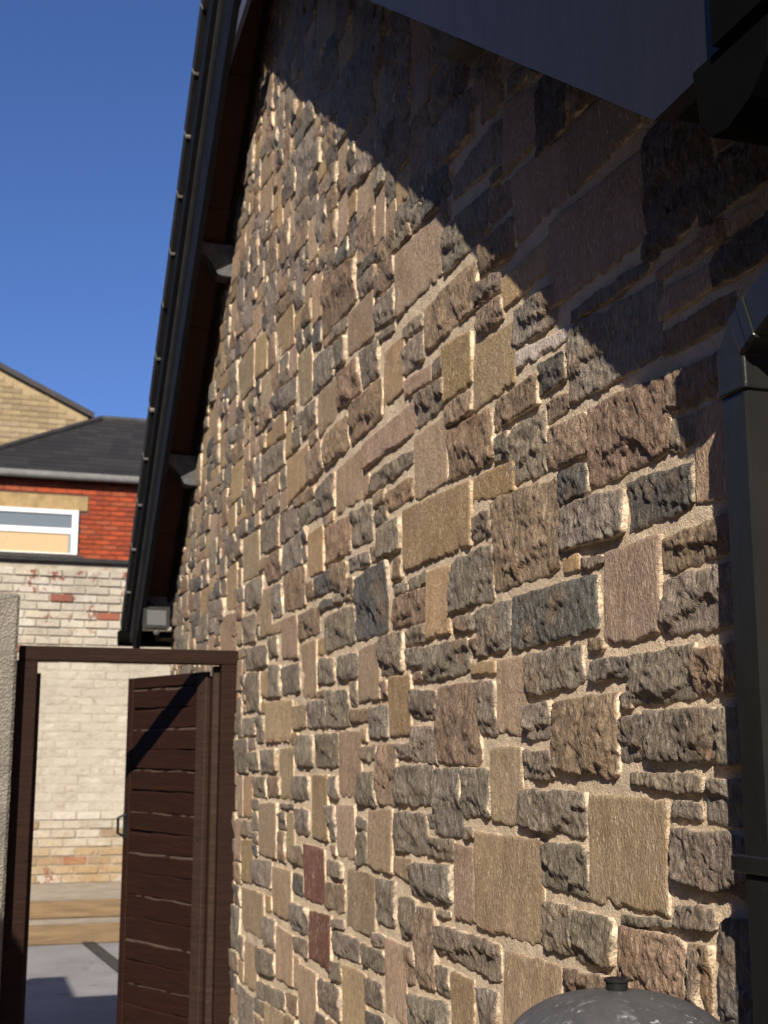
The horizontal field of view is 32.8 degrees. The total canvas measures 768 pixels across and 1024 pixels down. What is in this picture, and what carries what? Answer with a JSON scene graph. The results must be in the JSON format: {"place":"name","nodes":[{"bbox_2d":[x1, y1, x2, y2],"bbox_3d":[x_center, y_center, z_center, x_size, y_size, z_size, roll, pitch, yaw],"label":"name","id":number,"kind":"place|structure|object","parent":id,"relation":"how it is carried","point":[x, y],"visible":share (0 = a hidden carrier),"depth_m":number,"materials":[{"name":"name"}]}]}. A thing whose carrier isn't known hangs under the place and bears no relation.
{"place":"outdoors","nodes":[
{"label":"outdoors","id":0,"kind":"place"},
{"bbox_2d":[0,362,94,444],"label":"buff stone house","id":1,"kind":"structure","parent":0,"point":[29,407],"depth_m":31.86,"materials":[{"name":"stone"}]},
{"bbox_2d":[24,942,118,1023],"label":"yard paving","id":2,"kind":"structure","parent":0,"point":[72,984],"depth_m":8.70,"materials":[{"name":"concrete"}]},
{"bbox_2d":[0,593,19,978],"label":"boundary wall","id":3,"kind":"structure","parent":2,"relation":"on","point":[9,614],"depth_m":5.33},
{"bbox_2d":[82,942,117,972],"bbox_3d":[-2.059,3.360,9.809,0.100,0.012,2.600,4,-11,-21],"label":"drain channel","id":4,"kind":"object","parent":2,"relation":"on","point":[104,955],"visible":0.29,"depth_m":10.02,"materials":[{"name":"metal"}]},
{"bbox_2d":[0,645,238,1023],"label":"garden gate","id":5,"kind":"structure","parent":2,"relation":"on","point":[177,879],"depth_m":5.71,"materials":[{"name":"brown wood"}]},
{"bbox_2d":[0,415,146,559],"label":"red brick house","id":6,"kind":"structure","parent":0,"point":[69,491],"depth_m":19.91,"materials":[{"name":"brick"}]},
{"bbox_2d":[0,506,78,554],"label":"window","id":7,"kind":"structure","parent":6,"relation":"in","point":[22,530],"depth_m":19.59,"materials":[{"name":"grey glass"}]},
{"bbox_2d":[29,917,119,945],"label":"raised path","id":8,"kind":"structure","parent":0,"point":[73,921],"depth_m":10.97,"materials":[{"name":"grey concrete"}]},
{"bbox_2d":[29,898,120,918],"bbox_3d":[-2.537,3.423,11.289,5.500,0.143,0.075,3,-11,-17],"label":"timber sleeper","id":9,"kind":"object","parent":8,"relation":"on","point":[55,909],"visible":0.28,"depth_m":11.22,"materials":[{"name":"brown wood"}]},
{"bbox_2d":[29,882,120,919],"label":"path","id":10,"kind":"structure","parent":0,"point":[75,891],"depth_m":12.04,"materials":[{"name":"grey concrete"}]},
{"bbox_2d":[0,0,200,418],"label":"sky","id":11,"kind":"structure","parent":0,"point":[94,93],"materials":[{"name":"blue"}]},
{"bbox_2d":[513,976,721,1023],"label":"plastic tank","id":12,"kind":"object","parent":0,"point":[616,1000],"visible":1,"depth_m":1.68,"materials":[{"name":"grey plastic"}]},
{"label":"ground","id":13,"kind":"structure","parent":0,"visible":0},
{"bbox_2d":[28,922,119,945],"bbox_3d":[-2.905,3.442,10.616,5.600,0.152,0.075,3,-11,-17],"label":"timber sleeper","id":14,"kind":"object","parent":13,"relation":"on","point":[61,934],"depth_m":10.69,"materials":[{"name":"brown wood"}]},
{"bbox_2d":[0,555,171,883],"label":"painted brick wall","id":15,"kind":"structure","parent":13,"relation":"on","point":[81,748],"depth_m":13.18,"materials":[{"name":"white brick"}]},
{"bbox_2d":[117,0,767,1023],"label":"stone building","id":16,"kind":"structure","parent":13,"relation":"on","point":[431,542],"depth_m":3.17,"materials":[{"name":"stone"}]},
{"bbox_2d":[142,606,174,641],"bbox_3d":[-1.283,0.644,7.499,0.205,0.195,0.094,3,-11,-17],"label":"floodlight","id":17,"kind":"object","parent":16,"relation":"attached to","point":[156,619],"visible":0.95,"depth_m":7.47,"materials":[{"name":"black glass"}]},
{"bbox_2d":[718,264,767,1023],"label":"downpipe","id":18,"kind":"object","parent":16,"relation":"attached to","point":[743,371],"visible":1,"depth_m":1.88,"materials":[{"name":"black plastic"}]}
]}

